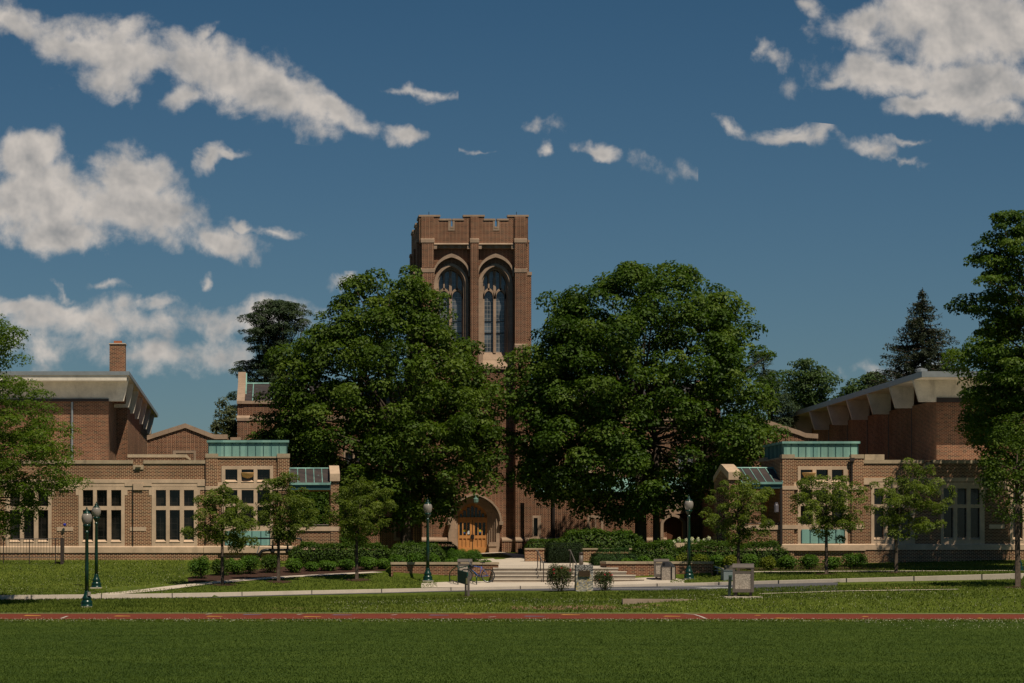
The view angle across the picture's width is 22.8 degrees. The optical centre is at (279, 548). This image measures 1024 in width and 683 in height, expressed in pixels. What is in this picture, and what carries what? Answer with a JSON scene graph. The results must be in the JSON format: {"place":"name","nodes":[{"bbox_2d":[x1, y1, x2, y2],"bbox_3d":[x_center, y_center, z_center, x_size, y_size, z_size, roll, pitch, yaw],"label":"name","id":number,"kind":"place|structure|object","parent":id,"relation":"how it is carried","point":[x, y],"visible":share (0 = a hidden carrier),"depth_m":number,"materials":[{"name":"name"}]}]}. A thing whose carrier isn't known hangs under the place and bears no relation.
{"place":"outdoors","nodes":[
{"label":"outdoors","id":0,"kind":"place"},
{"bbox_2d":[96,572,376,593],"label":"path","id":1,"kind":"structure","parent":0,"point":[180,586],"depth_m":120.34,"materials":[{"name":"concrete"}]},
{"bbox_2d":[0,618,1023,682],"bbox_3d":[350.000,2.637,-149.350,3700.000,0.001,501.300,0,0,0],"label":"playing field","id":2,"kind":"structure","parent":0,"point":[618,627],"depth_m":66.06,"materials":[{"name":"green plant"}]},
{"bbox_2d":[20,618,1019,621],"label":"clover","id":3,"kind":"object","parent":2,"relation":"on","point":[529,618],"visible":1,"depth_m":90.33,"materials":[{"name":"green plant"}]},
{"bbox_2d":[0,552,1023,613],"bbox_3d":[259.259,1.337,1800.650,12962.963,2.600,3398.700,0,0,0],"label":"ground","id":4,"kind":"structure","parent":0,"point":[440,578],"depth_m":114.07,"materials":[{"name":"green plant"}]},
{"bbox_2d":[0,538,63,563],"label":"iron fence","id":5,"kind":"object","parent":4,"relation":"on","point":[61,557],"visible":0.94,"depth_m":130.58,"materials":[{"name":"brown metal"}]},
{"bbox_2d":[0,313,94,540],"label":"locust tree","id":6,"kind":"object","parent":4,"relation":"on","point":[35,442],"visible":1,"depth_m":106.47,"materials":[{"name":"green plant"}]},
{"bbox_2d":[0,341,157,459],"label":"auditorium block","id":7,"kind":"structure","parent":4,"relation":"on","point":[112,414],"depth_m":143.00,"materials":[{"name":"brick"}]},
{"bbox_2d":[81,507,92,606],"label":"street lamp","id":8,"kind":"object","parent":4,"relation":"on","point":[86,518],"visible":0.98,"depth_m":105.52,"materials":[{"name":"metal"}]},
{"bbox_2d":[90,502,101,588],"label":"street lamp","id":9,"kind":"object","parent":4,"relation":"on","point":[96,513],"visible":0.99,"depth_m":118.12,"materials":[{"name":"green metal"}]},
{"bbox_2d":[0,440,339,560],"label":"brick wing","id":10,"kind":"structure","parent":4,"relation":"on","point":[148,507],"depth_m":133.00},
{"bbox_2d":[6,487,51,545],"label":"window","id":11,"kind":"structure","parent":10,"relation":"in","point":[42,527],"depth_m":133.10,"materials":[{"name":"stone"}]},
{"bbox_2d":[79,487,124,545],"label":"window","id":12,"kind":"structure","parent":10,"relation":"in","point":[111,500],"depth_m":133.10,"materials":[{"name":"stone"}]},
{"bbox_2d":[152,487,196,545],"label":"window","id":13,"kind":"structure","parent":10,"relation":"in","point":[172,507],"depth_m":133.19,"materials":[{"name":"stone"}]},
{"bbox_2d":[222,466,272,483],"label":"window","id":14,"kind":"structure","parent":10,"relation":"in","point":[231,474],"depth_m":132.97,"materials":[{"name":"stone"}]},
{"bbox_2d":[222,488,272,545],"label":"window","id":15,"kind":"structure","parent":10,"relation":"in","point":[249,496],"depth_m":132.97,"materials":[{"name":"stone"}]},
{"bbox_2d":[291,492,342,527],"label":"window","id":16,"kind":"structure","parent":10,"relation":"in","point":[321,502],"depth_m":141.34,"materials":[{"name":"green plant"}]},
{"bbox_2d":[147,423,228,459],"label":"brick gable","id":17,"kind":"structure","parent":4,"relation":"on","point":[190,441],"depth_m":152.00,"materials":[{"name":"brick"}]},
{"bbox_2d":[180,481,260,583],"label":"young tree","id":18,"kind":"object","parent":4,"relation":"on","point":[223,520],"visible":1,"depth_m":118.76,"materials":[{"name":"green plant"}]},
{"bbox_2d":[208,396,236,439],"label":"sparse tree","id":19,"kind":"object","parent":4,"relation":"on","point":[216,426],"visible":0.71,"depth_m":177.70,"materials":[{"name":"green plant"}]},
{"bbox_2d":[222,298,312,432],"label":"pine tree","id":20,"kind":"object","parent":4,"relation":"on","point":[274,333],"visible":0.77,"depth_m":183.52,"materials":[{"name":"green plant"}]},
{"bbox_2d":[245,538,301,558],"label":"backflow pipe","id":21,"kind":"object","parent":4,"relation":"on","point":[273,550],"visible":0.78,"depth_m":130.85,"materials":[{"name":"black metal"}]},
{"bbox_2d":[267,580,289,582],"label":"mulch bed","id":22,"kind":"object","parent":4,"relation":"on","point":[281,581],"visible":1,"depth_m":120.82,"materials":[{"name":"brown soil"}]},
{"bbox_2d":[253,471,320,580],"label":"young tree","id":23,"kind":"object","parent":22,"relation":"on","point":[281,532],"visible":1,"depth_m":120.77,"materials":[{"name":"green plant"}]},
{"bbox_2d":[188,566,384,581],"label":"mulch bed","id":24,"kind":"object","parent":4,"relation":"on","point":[259,573],"visible":0.65,"depth_m":125.84,"materials":[{"name":"brown soil"}]},
{"bbox_2d":[187,556,210,578],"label":"shrub","id":25,"kind":"object","parent":24,"relation":"on","point":[199,566],"visible":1,"depth_m":123.07,"materials":[{"name":"green plant"}]},
{"bbox_2d":[210,557,231,575],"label":"shrub","id":26,"kind":"object","parent":24,"relation":"on","point":[216,565],"visible":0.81,"depth_m":124.82,"materials":[{"name":"green plant"}]},
{"bbox_2d":[228,558,245,574],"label":"shrub","id":27,"kind":"object","parent":24,"relation":"on","point":[236,567],"visible":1,"depth_m":125.31,"materials":[{"name":"green plant"}]},
{"bbox_2d":[240,554,261,573],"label":"shrub","id":28,"kind":"object","parent":24,"relation":"on","point":[250,561],"visible":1,"depth_m":125.67,"materials":[{"name":"green plant"}]},
{"bbox_2d":[259,554,282,572],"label":"shrub","id":29,"kind":"object","parent":24,"relation":"on","point":[269,562],"visible":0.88,"depth_m":126.23,"materials":[{"name":"green plant"}]},
{"bbox_2d":[285,557,302,572],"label":"shrub","id":30,"kind":"object","parent":24,"relation":"on","point":[294,563],"visible":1,"depth_m":126.45,"materials":[{"name":"green plant"}]},
{"bbox_2d":[303,561,319,570],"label":"shrub","id":31,"kind":"object","parent":24,"relation":"on","point":[312,566],"visible":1,"depth_m":127.02,"materials":[{"name":"green plant"}]},
{"bbox_2d":[318,560,338,570],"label":"shrub","id":32,"kind":"object","parent":24,"relation":"on","point":[325,565],"visible":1,"depth_m":127.19,"materials":[{"name":"green plant"}]},
{"bbox_2d":[287,540,389,565],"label":"hedge","id":33,"kind":"object","parent":24,"relation":"on","point":[325,551],"visible":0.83,"depth_m":129.68,"materials":[{"name":"green plant"}]},
{"bbox_2d":[337,558,354,569],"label":"shrub","id":34,"kind":"object","parent":24,"relation":"on","point":[348,564],"visible":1,"depth_m":127.58,"materials":[{"name":"green plant"}]},
{"bbox_2d":[358,556,376,569],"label":"shrub","id":35,"kind":"object","parent":24,"relation":"on","point":[369,563],"visible":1,"depth_m":127.67,"materials":[{"name":"green plant"}]},
{"bbox_2d":[244,411,337,467],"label":"maple tree","id":36,"kind":"object","parent":4,"relation":"on","point":[263,433],"visible":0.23,"depth_m":149.35,"materials":[{"name":"green plant"}]},
{"bbox_2d":[345,578,369,580],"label":"mulch bed","id":37,"kind":"object","parent":4,"relation":"on","point":[361,579],"visible":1,"depth_m":121.88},
{"bbox_2d":[322,476,398,578],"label":"young tree","id":38,"kind":"object","parent":37,"relation":"on","point":[353,518],"visible":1,"depth_m":121.86,"materials":[{"name":"green plant"}]},
{"bbox_2d":[252,265,521,549],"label":"maple tree","id":39,"kind":"object","parent":4,"relation":"on","point":[459,433],"visible":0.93,"depth_m":146.89,"materials":[{"name":"green plant"}]},
{"bbox_2d":[407,551,423,561],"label":"shrub","id":40,"kind":"object","parent":4,"relation":"on","point":[414,557],"visible":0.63,"depth_m":125.89,"materials":[{"name":"green plant"}]},
{"bbox_2d":[386,541,448,561],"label":"hedge","id":41,"kind":"object","parent":4,"relation":"on","point":[400,548],"visible":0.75,"depth_m":128.80,"materials":[{"name":"green plant"}]},
{"bbox_2d":[423,499,432,581],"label":"street lamp","id":42,"kind":"object","parent":4,"relation":"on","point":[427,508],"visible":0.98,"depth_m":122.72,"materials":[{"name":"green metal"}]},
{"bbox_2d":[412,541,457,558],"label":"hedge","id":43,"kind":"object","parent":4,"relation":"on","point":[445,547],"visible":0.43,"depth_m":149.00,"materials":[{"name":"green plant"}]},
{"bbox_2d":[390,562,498,576],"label":"planter wall","id":44,"kind":"structure","parent":4,"relation":"on","point":[441,568],"depth_m":124.10,"materials":[{"name":"brick"}]},
{"bbox_2d":[447,548,467,558],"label":"yew","id":45,"kind":"object","parent":4,"relation":"on","point":[460,554],"visible":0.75,"depth_m":132.86,"materials":[{"name":"green plant"}]},
{"bbox_2d":[407,212,531,552],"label":"bell tower","id":46,"kind":"structure","parent":4,"relation":"on","point":[476,267],"depth_m":162.30,"materials":[{"name":"brick"}]},
{"bbox_2d":[434,253,469,354],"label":"window","id":47,"kind":"structure","parent":46,"relation":"in","point":[452,280],"depth_m":162.79,"materials":[{"name":"stone"}]},
{"bbox_2d":[479,254,513,368],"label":"window","id":48,"kind":"structure","parent":46,"relation":"in","point":[495,282],"depth_m":162.79,"materials":[{"name":"stone"}]},
{"bbox_2d":[465,549,482,561],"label":"yew","id":49,"kind":"object","parent":4,"relation":"on","point":[474,555],"visible":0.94,"depth_m":133.06,"materials":[{"name":"green plant"}]},
{"bbox_2d":[230,372,720,549],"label":"hall","id":50,"kind":"structure","parent":4,"relation":"on","point":[541,522],"depth_m":161.00,"materials":[{"name":"brick"}]},
{"bbox_2d":[532,516,540,536],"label":"slit window","id":51,"kind":"structure","parent":50,"relation":"in","point":[534,518],"depth_m":160.98,"materials":[{"name":"stone"}]},
{"bbox_2d":[0,559,1023,594],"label":"grass","id":52,"kind":"structure","parent":4,"relation":"on","point":[862,574],"depth_m":122.17,"materials":[{"name":"green plant"}]},
{"bbox_2d":[0,573,1023,599],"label":"path","id":53,"kind":"structure","parent":4,"relation":"on","point":[879,579],"depth_m":115.26,"materials":[{"name":"concrete"}]},
{"bbox_2d":[477,552,587,565],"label":"walkway","id":54,"kind":"structure","parent":4,"relation":"on","point":[513,559],"depth_m":136.85,"materials":[{"name":"concrete"}]},
{"bbox_2d":[523,538,560,549],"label":"hedge","id":55,"kind":"object","parent":4,"relation":"on","point":[529,544],"visible":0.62,"depth_m":145.41,"materials":[{"name":"green plant"}]},
{"bbox_2d":[545,562,573,591],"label":"rose bush","id":56,"kind":"object","parent":4,"relation":"on","point":[561,573],"visible":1,"depth_m":113.46,"materials":[{"name":"green plant"}]},
{"bbox_2d":[544,542,582,562],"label":"hedge","id":57,"kind":"object","parent":4,"relation":"on","point":[553,554],"visible":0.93,"depth_m":135.46,"materials":[{"name":"green plant"}]},
{"bbox_2d":[490,568,644,581],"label":"entrance steps","id":58,"kind":"structure","parent":4,"relation":"on","point":[518,574],"depth_m":122.70,"materials":[{"name":"concrete"}]},
{"bbox_2d":[499,566,603,567],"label":"walkway","id":59,"kind":"structure","parent":58,"relation":"attached to","point":[538,566],"depth_m":127.27,"materials":[{"name":"concrete"}]},
{"bbox_2d":[524,548,631,560],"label":"garden wall","id":60,"kind":"structure","parent":4,"relation":"on","point":[530,554],"depth_m":139.00,"materials":[{"name":"brick"}]},
{"bbox_2d":[574,565,592,590],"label":"stone monument","id":61,"kind":"object","parent":4,"relation":"on","point":[583,575],"visible":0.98,"depth_m":113.55,"materials":[{"name":"stone"}]},
{"bbox_2d":[555,527,643,549],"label":"hedge","id":62,"kind":"object","parent":4,"relation":"on","point":[595,538],"visible":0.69,"depth_m":142.04,"materials":[{"name":"green plant"}]},
{"bbox_2d":[593,569,613,590],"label":"rose bush","id":63,"kind":"object","parent":4,"relation":"on","point":[600,578],"visible":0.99,"depth_m":113.49,"materials":[{"name":"green plant"}]},
{"bbox_2d":[588,547,637,565],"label":"yew hedge","id":64,"kind":"object","parent":4,"relation":"on","point":[596,558],"visible":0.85,"depth_m":129.12,"materials":[{"name":"green plant"}]},
{"bbox_2d":[489,260,792,549],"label":"maple tree","id":65,"kind":"object","parent":4,"relation":"on","point":[554,415],"visible":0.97,"depth_m":146.40,"materials":[{"name":"green plant"}]},
{"bbox_2d":[630,537,679,560],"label":"hedge","id":66,"kind":"object","parent":4,"relation":"on","point":[653,553],"visible":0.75,"depth_m":130.20,"materials":[{"name":"green plant"}]},
{"bbox_2d":[600,561,713,575],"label":"planter wall","id":67,"kind":"structure","parent":4,"relation":"on","point":[641,568],"depth_m":124.10,"materials":[{"name":"brick"}]},
{"bbox_2d":[622,599,695,604],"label":"concrete slab","id":68,"kind":"structure","parent":4,"relation":"on","point":[630,601],"depth_m":103.60,"materials":[{"name":"concrete"}]},
{"bbox_2d":[683,496,693,579],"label":"street lamp","id":69,"kind":"object","parent":4,"relation":"on","point":[688,505],"visible":0.98,"depth_m":122.12,"materials":[{"name":"green metal"}]},
{"bbox_2d":[668,536,710,548],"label":"hydrangea","id":70,"kind":"object","parent":4,"relation":"on","point":[679,540],"visible":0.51,"depth_m":136.63,"materials":[{"name":"white plant"}]},
{"bbox_2d":[698,470,774,570],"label":"young tree","id":71,"kind":"object","parent":4,"relation":"on","point":[749,490],"visible":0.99,"depth_m":122.82,"materials":[{"name":"green plant"}]},
{"bbox_2d":[722,596,762,598],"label":"concrete pad","id":72,"kind":"object","parent":4,"relation":"on","point":[730,597],"visible":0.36,"depth_m":105.70,"materials":[{"name":"grey concrete"}]},
{"bbox_2d":[732,564,753,595],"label":"litter bin","id":73,"kind":"object","parent":72,"relation":"on","point":[743,581],"visible":0.98,"depth_m":106.02,"materials":[{"name":"grey metal"}]},
{"bbox_2d":[693,420,817,540],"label":"brick gable","id":74,"kind":"structure","parent":4,"relation":"on","point":[797,435],"depth_m":152.00,"materials":[{"name":"brick"}]},
{"bbox_2d":[746,351,801,427],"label":"pine tree","id":75,"kind":"object","parent":4,"relation":"on","point":[785,413],"visible":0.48,"depth_m":175.68,"materials":[{"name":"green plant"}]},
{"bbox_2d":[721,565,886,570],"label":"mulch bed","id":76,"kind":"object","parent":4,"relation":"on","point":[838,569],"visible":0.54,"depth_m":128.81,"materials":[{"name":"brown soil"}]},
{"bbox_2d":[676,538,794,567],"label":"hedge","id":77,"kind":"object","parent":76,"relation":"on","point":[753,545],"visible":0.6,"depth_m":130.78,"materials":[{"name":"green plant"}]},
{"bbox_2d":[742,554,758,569],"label":"shrub","id":78,"kind":"object","parent":76,"relation":"on","point":[751,559],"visible":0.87,"depth_m":128.24,"materials":[{"name":"green plant"}]},
{"bbox_2d":[760,555,775,569],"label":"shrub","id":79,"kind":"object","parent":76,"relation":"on","point":[768,563],"visible":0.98,"depth_m":128.02,"materials":[{"name":"green plant"}]},
{"bbox_2d":[777,555,797,569],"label":"shrub","id":80,"kind":"object","parent":76,"relation":"on","point":[787,561],"visible":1,"depth_m":128.60,"materials":[{"name":"green plant"}]},
{"bbox_2d":[798,554,819,568],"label":"shrub","id":81,"kind":"object","parent":76,"relation":"on","point":[807,560],"visible":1,"depth_m":128.85,"materials":[{"name":"green plant"}]},
{"bbox_2d":[821,556,841,568],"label":"shrub","id":82,"kind":"object","parent":76,"relation":"on","point":[833,562],"visible":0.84,"depth_m":128.75,"materials":[{"name":"green plant"}]},
{"bbox_2d":[840,552,867,568],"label":"shrub","id":83,"kind":"object","parent":76,"relation":"on","point":[855,560],"visible":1,"depth_m":128.83,"materials":[{"name":"green plant"}]},
{"bbox_2d":[777,357,844,409],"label":"oak tree","id":84,"kind":"object","parent":4,"relation":"on","point":[803,386],"visible":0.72,"depth_m":204.28,"materials":[{"name":"green plant"}]},
{"bbox_2d":[835,371,886,397],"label":"oak tree","id":85,"kind":"object","parent":4,"relation":"on","point":[854,386],"visible":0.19,"depth_m":209.55,"materials":[{"name":"green plant"}]},
{"bbox_2d":[713,441,1023,563],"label":"brick wing","id":86,"kind":"structure","parent":4,"relation":"on","point":[972,530],"depth_m":135.30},
{"bbox_2d":[798,466,847,483],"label":"window","id":87,"kind":"structure","parent":86,"relation":"in","point":[832,471],"depth_m":135.26,"materials":[{"name":"stone"}]},
{"bbox_2d":[798,488,847,543],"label":"window","id":88,"kind":"structure","parent":86,"relation":"in","point":[804,535],"depth_m":135.26,"materials":[{"name":"stone"}]},
{"bbox_2d":[871,485,914,543],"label":"window","id":89,"kind":"structure","parent":86,"relation":"in","point":[878,533],"depth_m":135.26,"materials":[{"name":"stone"}]},
{"bbox_2d":[941,485,984,543],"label":"window","id":90,"kind":"structure","parent":86,"relation":"in","point":[965,519],"depth_m":135.36,"materials":[{"name":"stone"}]},
{"bbox_2d":[1010,485,1023,543],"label":"window","id":91,"kind":"structure","parent":86,"relation":"in","point":[1012,528],"depth_m":135.26,"materials":[{"name":"glass"}]},
{"bbox_2d":[775,368,1023,459],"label":"auditorium block","id":92,"kind":"structure","parent":4,"relation":"on","point":[915,416],"depth_m":149.12,"materials":[{"name":"brick"}]},
{"bbox_2d":[863,287,969,388],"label":"spruce tree","id":93,"kind":"object","parent":4,"relation":"on","point":[929,343],"visible":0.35,"depth_m":195.54,"materials":[{"name":"green plant"}]},
{"bbox_2d":[939,325,1023,488],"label":"maple tree","id":94,"kind":"object","parent":4,"relation":"on","point":[962,363],"visible":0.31,"depth_m":130.92,"materials":[{"name":"green plant"}]},
{"bbox_2d":[943,209,1023,446],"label":"maple tree","id":95,"kind":"object","parent":4,"relation":"on","point":[1000,267],"visible":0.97,"depth_m":123.50,"materials":[{"name":"green plant"}]},
{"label":"mulch bed","id":96,"kind":"structure","parent":4,"relation":"on","visible":0},
{"bbox_2d":[458,570,469,595],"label":"sign","id":97,"kind":"object","parent":96,"relation":"on","point":[463,577],"visible":0.82,"depth_m":110.43,"materials":[{"name":"metal"}]},
{"bbox_2d":[0,613,1023,619],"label":"running track","id":98,"kind":"structure","parent":0,"point":[513,616],"depth_m":96.62,"materials":[{"name":"rubber"}]},
{"bbox_2d":[0,618,1023,621],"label":"grass","id":99,"kind":"structure","parent":0,"point":[499,620],"depth_m":90.36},
{"bbox_2d":[0,0,1023,433],"label":"sky","id":100,"kind":"structure","parent":0,"point":[169,169],"materials":[{"name":"blue"}]},
{"bbox_2d":[421,577,683,587],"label":"sidewalk","id":101,"kind":"structure","parent":0,"point":[649,580],"depth_m":120.44,"materials":[{"name":"concrete"}]},
{"bbox_2d":[461,560,494,582],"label":"bicycle","id":102,"kind":"object","parent":101,"relation":"on","point":[478,574],"visible":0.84,"depth_m":121.58,"materials":[{"name":"metal"}]},
{"bbox_2d":[654,559,668,579],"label":"litter bin","id":103,"kind":"object","parent":101,"relation":"on","point":[657,566],"visible":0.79,"depth_m":122.72,"materials":[{"name":"grey metal"}]},
{"bbox_2d":[660,562,675,579],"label":"recycling bin","id":104,"kind":"object","parent":101,"relation":"on","point":[667,570],"visible":0.95,"depth_m":121.71,"materials":[{"name":"black metal"}]},
{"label":"mulch bed","id":105,"kind":"structure","parent":0,"visible":0},
{"bbox_2d":[865,457,956,571],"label":"young tree","id":106,"kind":"object","parent":105,"relation":"on","point":[895,500],"visible":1,"depth_m":121.82,"materials":[{"name":"green plant"}]},
{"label":"mulch bed","id":107,"kind":"structure","parent":0,"visible":0},
{"bbox_2d":[790,474,868,572],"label":"young tree","id":108,"kind":"object","parent":107,"relation":"on","point":[826,520],"visible":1,"depth_m":121.69,"materials":[{"name":"green plant"}]},
{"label":"mulch bed","id":109,"kind":"structure","parent":0,"visible":0},
{"bbox_2d":[974,411,1023,586],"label":"street tree","id":110,"kind":"object","parent":109,"relation":"on","point":[993,487],"visible":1,"depth_m":107.91,"materials":[{"name":"green plant"}]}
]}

